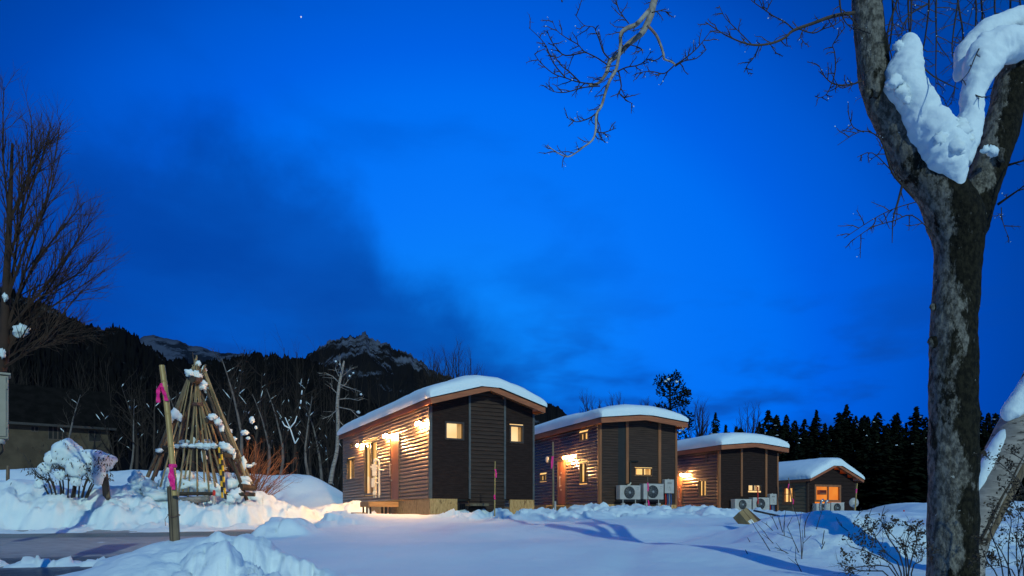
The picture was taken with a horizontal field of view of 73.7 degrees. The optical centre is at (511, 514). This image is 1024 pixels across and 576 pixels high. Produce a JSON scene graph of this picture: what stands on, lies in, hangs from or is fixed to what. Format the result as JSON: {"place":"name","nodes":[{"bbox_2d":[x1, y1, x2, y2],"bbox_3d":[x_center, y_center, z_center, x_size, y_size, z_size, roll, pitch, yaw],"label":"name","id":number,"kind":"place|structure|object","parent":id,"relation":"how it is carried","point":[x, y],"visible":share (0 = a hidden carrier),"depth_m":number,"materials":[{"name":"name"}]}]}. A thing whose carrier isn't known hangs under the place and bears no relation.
{"place":"outdoors","nodes":[
{"label":"outdoors","id":0,"kind":"place"},
{"bbox_2d":[0,529,253,575],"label":"road","id":1,"kind":"structure","parent":0,"point":[84,546],"depth_m":14.46,"materials":[{"name":"snow"}]},
{"bbox_2d":[139,335,249,363],"bbox_3d":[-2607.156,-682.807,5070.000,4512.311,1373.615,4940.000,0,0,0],"label":"mountain","id":2,"kind":"structure","parent":0,"point":[171,349],"depth_m":5085.25,"materials":[{"name":"stone"}]},
{"bbox_2d":[0,286,469,510],"bbox_3d":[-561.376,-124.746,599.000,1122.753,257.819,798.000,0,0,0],"label":"hill","id":3,"kind":"structure","parent":0,"point":[127,353],"depth_m":470.13,"materials":[{"name":"plant"}]},
{"bbox_2d":[306,331,566,425],"bbox_3d":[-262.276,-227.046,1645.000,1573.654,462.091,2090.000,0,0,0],"label":"mountain","id":4,"kind":"structure","parent":0,"point":[405,366],"depth_m":1519.40,"materials":[{"name":"stone"}]},
{"bbox_2d":[0,468,1023,575],"bbox_3d":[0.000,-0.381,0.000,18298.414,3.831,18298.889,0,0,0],"label":"snow ground","id":5,"kind":"structure","parent":0,"point":[308,525],"depth_m":10.13,"materials":[{"name":"snow"}]},
{"bbox_2d":[0,372,10,454],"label":"utility box","id":6,"kind":"object","parent":5,"relation":"on","point":[4,406],"visible":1,"depth_m":8.95,"materials":[{"name":"white plastic"}]},
{"bbox_2d":[0,376,7,436],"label":"door","id":7,"kind":"structure","parent":6,"relation":"in","point":[3,385],"depth_m":8.94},
{"bbox_2d":[0,383,116,470],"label":"long house","id":8,"kind":"structure","parent":5,"relation":"on","point":[36,414],"depth_m":41.06,"materials":[{"name":"paint"}]},
{"bbox_2d":[48,426,66,439],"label":"window","id":9,"kind":"structure","parent":8,"relation":"in","point":[54,433],"depth_m":40.86,"materials":[{"name":"black glass"}]},
{"bbox_2d":[89,430,100,441],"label":"window","id":10,"kind":"structure","parent":8,"relation":"in","point":[93,434],"depth_m":42.00,"materials":[{"name":"black glass"}]},
{"bbox_2d":[10,435,117,497],"bbox_3d":[-12.782,-1.372,19.576,3.289,1.803,1.271,0,0,0],"label":"snowy shrub","id":11,"kind":"object","parent":5,"relation":"on","point":[74,460],"visible":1,"depth_m":19.26,"materials":[{"name":"snow"}]},
{"bbox_2d":[0,66,132,372],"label":"bare tree","id":12,"kind":"object","parent":5,"relation":"on","point":[20,331],"visible":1,"depth_m":13.94,"materials":[{"name":"plant"}]},
{"bbox_2d":[55,387,91,440],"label":"pale tree","id":13,"kind":"object","parent":5,"relation":"on","point":[70,431],"visible":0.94,"depth_m":38.68,"materials":[{"name":"plant"}]},
{"bbox_2d":[102,473,110,499],"bbox_3d":[-11.861,-0.811,19.941,0.247,0.780,0.068,0,0,-6],"label":"old board","id":14,"kind":"object","parent":5,"relation":"on","point":[105,491],"visible":0.71,"depth_m":19.91,"materials":[{"name":"brown wood"}]},
{"bbox_2d":[92,402,132,470],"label":"tree","id":15,"kind":"object","parent":5,"relation":"on","point":[107,449],"visible":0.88,"depth_m":40.47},
{"bbox_2d":[109,368,150,469],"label":"tree","id":16,"kind":"object","parent":5,"relation":"on","point":[137,448],"visible":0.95,"depth_m":37.12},
{"bbox_2d":[117,390,147,469],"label":"pale tree","id":17,"kind":"object","parent":5,"relation":"on","point":[132,460],"visible":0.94,"depth_m":37.05,"materials":[{"name":"plant"}]},
{"bbox_2d":[131,367,174,470],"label":"tree","id":18,"kind":"object","parent":5,"relation":"on","point":[154,430],"visible":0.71,"depth_m":36.23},
{"bbox_2d":[156,365,179,540],"bbox_3d":[-3.145,-0.364,6.265,0.210,2.022,0.164,0,0,0],"label":"bamboo marker","id":19,"kind":"object","parent":5,"relation":"on","point":[173,514],"visible":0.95,"depth_m":6.25,"materials":[{"name":"bamboo"},{"name":"pink ribbon"}]},
{"bbox_2d":[146,389,192,447],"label":"tree","id":20,"kind":"object","parent":5,"relation":"on","point":[164,418],"visible":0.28,"depth_m":39.13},
{"bbox_2d":[169,390,190,469],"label":"pale tree","id":21,"kind":"object","parent":5,"relation":"on","point":[183,438],"visible":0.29,"depth_m":33.75,"materials":[{"name":"plant"}]},
{"bbox_2d":[159,364,210,471],"bbox_3d":[-16.844,-4.692,35.092,2.932,6.505,2.978,0,0,-18],"label":"tree","id":22,"kind":"object","parent":5,"relation":"on","point":[192,463],"visible":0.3,"depth_m":35.05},
{"bbox_2d":[125,352,264,504],"bbox_3d":[-9.762,-2.624,21.317,4.354,4.929,2.654,0,0,0],"label":"pole teepee","id":23,"kind":"object","parent":5,"relation":"on","point":[189,483],"visible":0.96,"depth_m":20.80,"materials":[{"name":"brown wood"}]},
{"bbox_2d":[185,390,243,468],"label":"tree","id":24,"kind":"object","parent":5,"relation":"on","point":[206,427],"visible":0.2,"depth_m":40.62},
{"bbox_2d":[192,346,255,471],"bbox_3d":[-15.253,-5.292,36.183,2.761,7.642,3.372,0,0,44],"label":"tree","id":25,"kind":"object","parent":5,"relation":"on","point":[230,406],"visible":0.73,"depth_m":36.41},
{"bbox_2d":[206,346,256,468],"bbox_3d":[-13.335,-4.732,33.595,2.072,6.832,2.679,0,0,19],"label":"pale tree","id":26,"kind":"object","parent":5,"relation":"on","point":[233,391],"visible":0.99,"depth_m":33.29,"materials":[{"name":"plant"}]},
{"bbox_2d":[211,350,263,450],"bbox_3d":[-15.524,-5.406,38.268,3.323,7.769,2.353,0,0,-22],"label":"tree","id":27,"kind":"object","parent":5,"relation":"on","point":[237,432],"visible":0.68,"depth_m":38.26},
{"bbox_2d":[6,321,469,510],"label":"thicket","id":28,"kind":"object","parent":5,"relation":"on","point":[144,455],"visible":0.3,"depth_m":53.48,"materials":[{"name":"plant"}]},
{"bbox_2d":[179,416,299,497],"bbox_3d":[-9.642,-1.782,24.860,4.237,3.413,3.507,0,0,0],"label":"rusty bush","id":29,"kind":"object","parent":5,"relation":"on","point":[254,464],"visible":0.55,"depth_m":24.43,"materials":[{"name":"plant"}]},
{"bbox_2d":[227,360,280,473],"bbox_3d":[-13.078,-4.624,34.696,2.823,6.706,2.065,0,0,-12],"label":"tree","id":30,"kind":"object","parent":5,"relation":"on","point":[258,419],"visible":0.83,"depth_m":34.79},
{"bbox_2d":[235,382,274,473],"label":"tree","id":31,"kind":"object","parent":5,"relation":"on","point":[258,450],"visible":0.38,"depth_m":46.09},
{"bbox_2d":[244,386,279,474],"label":"pale tree","id":32,"kind":"object","parent":5,"relation":"on","point":[266,433],"visible":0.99,"depth_m":33.21,"materials":[{"name":"plant"}]},
{"bbox_2d":[241,393,285,467],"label":"tree","id":33,"kind":"object","parent":5,"relation":"on","point":[266,427],"visible":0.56,"depth_m":40.12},
{"bbox_2d":[257,380,291,474],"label":"pale tree","id":34,"kind":"object","parent":5,"relation":"on","point":[282,443],"visible":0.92,"depth_m":34.80,"materials":[{"name":"plant"}]},
{"bbox_2d":[264,386,298,457],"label":"tree","id":35,"kind":"object","parent":5,"relation":"on","point":[281,424],"visible":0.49,"depth_m":42.65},
{"bbox_2d":[282,390,302,473],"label":"snowy sapling","id":36,"kind":"object","parent":5,"relation":"on","point":[289,427],"visible":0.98,"depth_m":33.40,"materials":[{"name":"grey wood"}]},
{"bbox_2d":[262,363,325,474],"bbox_3d":[-11.831,-4.701,35.593,2.945,6.689,4.262,0,0,40],"label":"tree","id":37,"kind":"object","parent":5,"relation":"on","point":[287,434],"visible":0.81,"depth_m":35.67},
{"bbox_2d":[276,385,325,473],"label":"tree","id":38,"kind":"object","parent":5,"relation":"on","point":[296,460],"visible":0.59,"depth_m":37.41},
{"bbox_2d":[281,380,329,475],"bbox_3d":[-10.593,-4.023,35.172,2.636,6.164,1.867,0,0,-29],"label":"tree","id":39,"kind":"object","parent":5,"relation":"on","point":[309,458],"visible":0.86,"depth_m":35.16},
{"bbox_2d":[293,389,321,474],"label":"pale tree","id":40,"kind":"object","parent":5,"relation":"on","point":[305,454],"visible":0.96,"depth_m":33.59,"materials":[{"name":"plant"}]},
{"bbox_2d":[297,392,339,480],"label":"pale tree","id":41,"kind":"object","parent":5,"relation":"on","point":[320,463],"visible":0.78,"depth_m":35.78,"materials":[{"name":"plant"}]},
{"bbox_2d":[312,421,342,484],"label":"tree","id":42,"kind":"object","parent":5,"relation":"on","point":[327,465],"visible":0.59,"depth_m":39.82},
{"bbox_2d":[325,402,355,458],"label":"tree","id":43,"kind":"object","parent":5,"relation":"on","point":[333,435],"visible":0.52,"depth_m":35.61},
{"bbox_2d":[317,357,364,483],"bbox_3d":[-8.139,-4.633,32.801,2.436,6.351,1.152,0,0,17],"label":"birch tree","id":44,"kind":"object","parent":5,"relation":"on","point":[334,461],"visible":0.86,"depth_m":32.73,"materials":[{"name":"plant"}]},
{"bbox_2d":[351,502,397,513],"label":"entrance deck","id":45,"kind":"structure","parent":5,"relation":"on","point":[378,504],"depth_m":20.74,"materials":[{"name":"brown wood"}]},
{"bbox_2d":[370,459,383,497],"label":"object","id":46,"kind":"object","parent":45,"relation":"on","point":[375,467],"visible":1,"depth_m":21.22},
{"bbox_2d":[414,345,453,389],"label":"bare tree","id":47,"kind":"object","parent":5,"relation":"on","point":[432,378],"visible":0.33,"depth_m":49.04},
{"bbox_2d":[337,375,546,514],"bbox_3d":[-2.963,-1.888,23.561,3.760,4.392,10.219,0,0,-28],"label":"cabin","id":48,"kind":"object","parent":5,"relation":"on","point":[440,448],"visible":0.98,"depth_m":19.67,"materials":[{"name":"brown wood"}]},
{"bbox_2d":[347,457,354,480],"bbox_3d":[-5.884,-1.719,26.092,0.585,1.184,1.586,0,0,-28],"label":"window","id":49,"kind":"structure","parent":48,"relation":"in","point":[350,461],"depth_m":26.21,"materials":[{"name":"yellow glass"}]},
{"bbox_2d":[364,434,396,500],"bbox_3d":[-4.539,-1.608,23.828,0.835,2.234,2.074,0,0,-28],"label":"window","id":50,"kind":"structure","parent":48,"relation":"in","point":[370,446],"depth_m":24.29,"materials":[{"name":"yellow glass"}]},
{"bbox_2d":[389,434,399,499],"bbox_3d":[-3.674,-1.466,21.259,0.115,1.988,0.877,0,0,-28],"label":"door","id":51,"kind":"structure","parent":48,"relation":"in","point":[394,464],"depth_m":21.30,"materials":[{"name":"wood"}]},
{"bbox_2d":[445,421,463,439],"bbox_3d":[-1.741,-2.335,19.306,1.036,0.865,0.635,0,0,-28],"label":"window","id":52,"kind":"structure","parent":48,"relation":"in","point":[453,430],"depth_m":19.27,"materials":[{"name":"yellow glass"}]},
{"bbox_2d":[509,424,523,442],"bbox_3d":[-0.006,-2.353,20.228,0.923,0.881,0.635,0,0,-28],"label":"window","id":53,"kind":"structure","parent":48,"relation":"in","point":[516,431],"depth_m":20.16,"materials":[{"name":"yellow glass"}]},
{"bbox_2d":[426,338,483,509],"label":"bare tree","id":54,"kind":"object","parent":5,"relation":"on","point":[447,379],"visible":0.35,"depth_m":45.88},
{"bbox_2d":[494,461,496,515],"bbox_3d":[-0.430,-0.558,17.589,0.084,1.631,0.069,0,0,0],"label":"snow stake","id":55,"kind":"object","parent":5,"relation":"on","point":[495,474],"visible":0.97,"depth_m":17.59,"materials":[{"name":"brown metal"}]},
{"bbox_2d":[551,442,553,508],"bbox_3d":[1.190,-0.905,19.982,0.083,2.450,0.108,0,0,22],"label":"snow stake","id":56,"kind":"object","parent":5,"relation":"on","point":[552,463],"visible":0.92,"depth_m":19.98,"materials":[{"name":"brown wood"}]},
{"bbox_2d":[580,389,606,411],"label":"bare tree","id":57,"kind":"object","parent":5,"relation":"on","point":[586,405],"visible":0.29,"depth_m":57.46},
{"bbox_2d":[504,404,688,510],"bbox_3d":[2.916,-1.890,29.184,3.776,4.433,10.262,0,0,-22],"label":"cabin","id":58,"kind":"object","parent":5,"relation":"on","point":[600,454],"visible":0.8,"depth_m":25.11,"materials":[{"name":"brown wood"}]},
{"bbox_2d":[557,460,566,504],"bbox_3d":[1.949,-1.270,27.012,0.115,1.753,0.780,0,0,-22],"label":"door","id":59,"kind":"structure","parent":58,"relation":"in","point":[561,465],"depth_m":27.05,"materials":[{"name":"wood"}]},
{"bbox_2d":[579,430,587,441],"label":"window","id":60,"kind":"structure","parent":58,"relation":"in","point":[583,435],"depth_m":25.55,"materials":[{"name":"yellow glass"}]},
{"bbox_2d":[579,460,587,484],"bbox_3d":[2.910,-1.550,25.478,0.585,1.141,1.079,0,0,-22],"label":"window","id":61,"kind":"structure","parent":58,"relation":"in","point":[583,470],"depth_m":25.61,"materials":[{"name":"yellow glass"}]},
{"bbox_2d":[635,467,652,475],"bbox_3d":[4.713,-1.567,25.227,1.217,0.634,0.585,0,0,-22],"label":"window","id":62,"kind":"structure","parent":58,"relation":"in","point":[639,471],"depth_m":25.18,"materials":[{"name":"yellow glass"}]},
{"bbox_2d":[615,485,640,504],"bbox_3d":[4.168,-0.669,24.412,0.926,0.742,0.337,0,0,-22],"label":"air conditioner","id":63,"kind":"object","parent":5,"relation":"on","point":[627,493],"visible":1,"depth_m":24.30,"materials":[{"name":"white metal"}]},
{"bbox_2d":[639,484,663,505],"bbox_3d":[5.076,-0.709,24.778,0.932,0.807,0.337,0,0,-22],"label":"air conditioner","id":64,"kind":"object","parent":5,"relation":"on","point":[655,492],"visible":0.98,"depth_m":24.67,"materials":[{"name":"white metal"}]},
{"bbox_2d":[662,479,673,506],"bbox_3d":[5.769,-0.674,25.230,0.404,1.290,0.210,0,0,-22],"label":"water heater","id":65,"kind":"object","parent":5,"relation":"on","point":[668,486],"visible":0.77,"depth_m":25.16,"materials":[{"name":"white metal"}]},
{"bbox_2d":[653,369,695,439],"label":"pine tree","id":66,"kind":"object","parent":5,"relation":"on","point":[684,391],"visible":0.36,"depth_m":44.70,"materials":[{"name":"plant"}]},
{"bbox_2d":[688,398,714,437],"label":"bare tree","id":67,"kind":"object","parent":5,"relation":"on","point":[701,430],"visible":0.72,"depth_m":49.78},
{"bbox_2d":[711,412,719,433],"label":"conifer","id":68,"kind":"object","parent":5,"relation":"on","point":[715,429],"visible":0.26,"depth_m":67.26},
{"bbox_2d":[677,432,789,511],"bbox_3d":[8.857,-1.665,34.326,3.839,4.152,9.833,0,0,-22],"label":"cabin","id":69,"kind":"object","parent":5,"relation":"on","point":[719,470],"visible":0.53,"depth_m":30.29,"materials":[{"name":"brown wood"}]},
{"bbox_2d":[677,475,682,506],"bbox_3d":[7.850,-0.976,32.263,0.115,1.735,0.649,0,0,-22],"label":"door","id":70,"kind":"structure","parent":69,"relation":"in","point":[679,478],"depth_m":32.13,"materials":[{"name":"wood"}]},
{"bbox_2d":[698,480,706,496],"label":"window","id":71,"kind":"structure","parent":69,"relation":"in","point":[702,486],"depth_m":30.84,"materials":[{"name":"yellow glass"}]},
{"bbox_2d":[748,485,760,491],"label":"window","id":72,"kind":"structure","parent":69,"relation":"in","point":[753,488],"depth_m":30.50,"materials":[{"name":"yellow glass"}]},
{"bbox_2d":[731,499,751,509],"bbox_3d":[9.988,-0.314,29.718,0.970,0.717,0.337,0,0,-22],"label":"air conditioner","id":73,"kind":"object","parent":5,"relation":"on","point":[740,504],"visible":0.94,"depth_m":29.58,"materials":[{"name":"white metal"}]},
{"bbox_2d":[733,508,759,523],"bbox_3d":[5.188,0.191,14.811,0.625,0.678,0.533,0,0,-33],"label":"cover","id":74,"kind":"object","parent":5,"relation":"on","point":[745,516],"visible":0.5,"depth_m":14.73,"materials":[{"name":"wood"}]},
{"bbox_2d":[732,401,761,433],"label":"bare tree","id":75,"kind":"object","parent":5,"relation":"on","point":[748,423],"visible":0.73,"depth_m":55.57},
{"bbox_2d":[749,497,768,509],"bbox_3d":[10.905,-0.348,30.089,0.992,0.800,0.337,0,0,-22],"label":"air conditioner","id":76,"kind":"object","parent":5,"relation":"on","point":[763,503],"visible":0.74,"depth_m":29.95,"materials":[{"name":"white plastic"}]},
{"bbox_2d":[760,410,774,434],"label":"conifer","id":77,"kind":"object","parent":5,"relation":"on","point":[768,418],"visible":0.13,"depth_m":63.42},
{"bbox_2d":[767,493,776,510],"bbox_3d":[11.636,-0.339,30.556,0.373,1.217,0.210,0,0,-22],"label":"water heater","id":78,"kind":"object","parent":5,"relation":"on","point":[772,497],"visible":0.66,"depth_m":30.49,"materials":[{"name":"white metal"}]},
{"bbox_2d":[526,0,1023,575],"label":"forked tree","id":79,"kind":"object","parent":5,"relation":"on","point":[932,146],"visible":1,"depth_m":5.16,"materials":[{"name":"brown plant"}]},
{"bbox_2d":[771,420,780,437],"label":"conifer","id":80,"kind":"object","parent":5,"relation":"on","point":[776,425],"visible":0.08,"depth_m":62.03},
{"bbox_2d":[779,424,791,460],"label":"conifer","id":81,"kind":"object","parent":5,"relation":"on","point":[784,436],"visible":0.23,"depth_m":57.84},
{"bbox_2d":[787,423,798,460],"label":"conifer","id":82,"kind":"object","parent":5,"relation":"on","point":[792,434],"visible":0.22,"depth_m":57.65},
{"bbox_2d":[790,438,804,460],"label":"conifer","id":83,"kind":"object","parent":5,"relation":"on","point":[796,456],"visible":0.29,"depth_m":47.61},
{"bbox_2d":[790,419,818,459],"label":"conifer","id":84,"kind":"object","parent":5,"relation":"on","point":[803,436],"visible":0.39,"depth_m":55.44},
{"bbox_2d":[803,437,820,459],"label":"conifer","id":85,"kind":"object","parent":5,"relation":"on","point":[811,445],"visible":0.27,"depth_m":52.23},
{"bbox_2d":[803,410,828,458],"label":"conifer","id":86,"kind":"object","parent":5,"relation":"on","point":[815,426],"visible":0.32,"depth_m":55.59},
{"bbox_2d":[812,503,829,510],"bbox_3d":[16.127,-0.323,35.561,0.950,0.518,0.337,0,0,-22],"label":"air conditioner","id":87,"kind":"object","parent":5,"relation":"on","point":[816,507],"visible":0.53,"depth_m":35.41,"materials":[{"name":"white plastic"}]},
{"bbox_2d":[779,458,864,512],"bbox_3d":[15.705,-1.394,39.444,3.925,3.335,7.772,0,0,-22],"label":"cabin","id":88,"kind":"object","parent":5,"relation":"on","point":[816,480],"visible":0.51,"depth_m":36.36,"materials":[{"name":"brown wood"}]},
{"bbox_2d":[782,485,794,504],"bbox_3d":[15.170,-1.053,36.918,0.585,1.403,1.355,0,0,-22],"label":"window","id":89,"kind":"structure","parent":88,"relation":"in","point":[786,498],"depth_m":36.93,"materials":[{"name":"yellow glass"}]},
{"bbox_2d":[814,484,840,502],"bbox_3d":[16.551,-1.123,36.549,2.308,1.274,0.935,0,0,-22],"label":"window","id":90,"kind":"structure","parent":88,"relation":"in","point":[832,493],"depth_m":36.97,"materials":[{"name":"orange glass"}]},
{"bbox_2d":[820,434,834,457],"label":"conifer","id":91,"kind":"object","parent":5,"relation":"on","point":[827,453],"visible":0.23,"depth_m":50.53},
{"bbox_2d":[827,502,843,510],"bbox_3d":[17.051,-0.352,35.934,0.918,0.575,0.337,0,0,-22],"label":"air conditioner","id":92,"kind":"object","parent":5,"relation":"on","point":[836,506],"visible":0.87,"depth_m":35.77,"materials":[{"name":"white metal"}]},
{"bbox_2d":[829,412,841,432],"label":"conifer","id":93,"kind":"object","parent":5,"relation":"on","point":[839,414],"visible":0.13,"depth_m":68.75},
{"bbox_2d":[832,404,853,433],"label":"conifer","id":94,"kind":"object","parent":5,"relation":"on","point":[845,413],"visible":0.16,"depth_m":68.31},
{"bbox_2d":[828,423,861,501],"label":"conifer","id":95,"kind":"object","parent":5,"relation":"on","point":[838,436],"visible":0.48,"depth_m":50.34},
{"bbox_2d":[834,419,870,510],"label":"conifer","id":96,"kind":"object","parent":5,"relation":"on","point":[846,428],"visible":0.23,"depth_m":55.04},
{"bbox_2d":[847,443,861,510],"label":"conifer","id":97,"kind":"object","parent":5,"relation":"on","point":[852,453],"visible":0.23,"depth_m":52.37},
{"bbox_2d":[848,416,861,469],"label":"conifer","id":98,"kind":"object","parent":5,"relation":"on","point":[855,431],"visible":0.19,"depth_m":56.75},
{"bbox_2d":[853,415,882,510],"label":"conifer","id":99,"kind":"object","parent":5,"relation":"on","point":[860,442],"visible":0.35,"depth_m":54.22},
{"bbox_2d":[856,429,883,510],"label":"conifer","id":100,"kind":"object","parent":5,"relation":"on","point":[868,474],"visible":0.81,"depth_m":50.16,"materials":[{"name":"plant"}]},
{"bbox_2d":[870,415,884,473],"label":"conifer","id":101,"kind":"object","parent":5,"relation":"on","point":[876,434],"visible":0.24,"depth_m":55.50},
{"bbox_2d":[863,427,904,508],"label":"conifer","id":102,"kind":"object","parent":5,"relation":"on","point":[884,481],"visible":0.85,"depth_m":48.87,"materials":[{"name":"plant"}]},
{"bbox_2d":[831,513,938,575],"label":"dry shrub","id":103,"kind":"object","parent":5,"relation":"on","point":[903,545],"visible":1,"depth_m":4.32,"materials":[{"name":"brown plant"}]},
{"bbox_2d":[874,423,901,492],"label":"conifer","id":104,"kind":"object","parent":5,"relation":"on","point":[891,437],"visible":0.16,"depth_m":55.11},
{"bbox_2d":[889,425,906,490],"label":"conifer","id":105,"kind":"object","parent":5,"relation":"on","point":[894,434],"visible":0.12,"depth_m":57.64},
{"bbox_2d":[889,414,908,435],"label":"conifer","id":106,"kind":"object","parent":5,"relation":"on","point":[894,421],"visible":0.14,"depth_m":60.69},
{"bbox_2d":[885,431,919,503],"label":"conifer","id":107,"kind":"object","parent":5,"relation":"on","point":[899,452],"visible":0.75,"depth_m":48.66,"materials":[{"name":"plant"}]},
{"bbox_2d":[889,425,927,502],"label":"conifer","id":108,"kind":"object","parent":5,"relation":"on","point":[917,494],"visible":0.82,"depth_m":47.98,"materials":[{"name":"plant"}]},
{"bbox_2d":[905,406,927,465],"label":"conifer","id":109,"kind":"object","parent":5,"relation":"on","point":[913,422],"visible":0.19,"depth_m":60.98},
{"bbox_2d":[981,430,989,454],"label":"conifer","id":110,"kind":"object","parent":5,"relation":"on","point":[984,440],"visible":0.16,"depth_m":49.81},
{"bbox_2d":[984,412,992,441],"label":"conifer","id":111,"kind":"object","parent":5,"relation":"on","point":[988,418],"visible":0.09,"depth_m":63.59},
{"bbox_2d":[989,413,999,431],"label":"conifer","id":112,"kind":"object","parent":5,"relation":"on","point":[995,418],"visible":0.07,"depth_m":65.38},
{"bbox_2d":[967,443,1023,575],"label":"dry shrub","id":113,"kind":"object","parent":5,"relation":"on","point":[982,538],"visible":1,"depth_m":4.50,"materials":[{"name":"brown plant"}]},
{"bbox_2d":[979,372,1023,575],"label":"leaning birch","id":114,"kind":"object","parent":5,"relation":"on","point":[1008,429],"visible":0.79,"depth_m":6.45,"materials":[{"name":"plant"}]},
{"bbox_2d":[0,0,1023,440],"label":"sky","id":115,"kind":"structure","parent":0,"point":[344,168],"materials":[{"name":"blue"}]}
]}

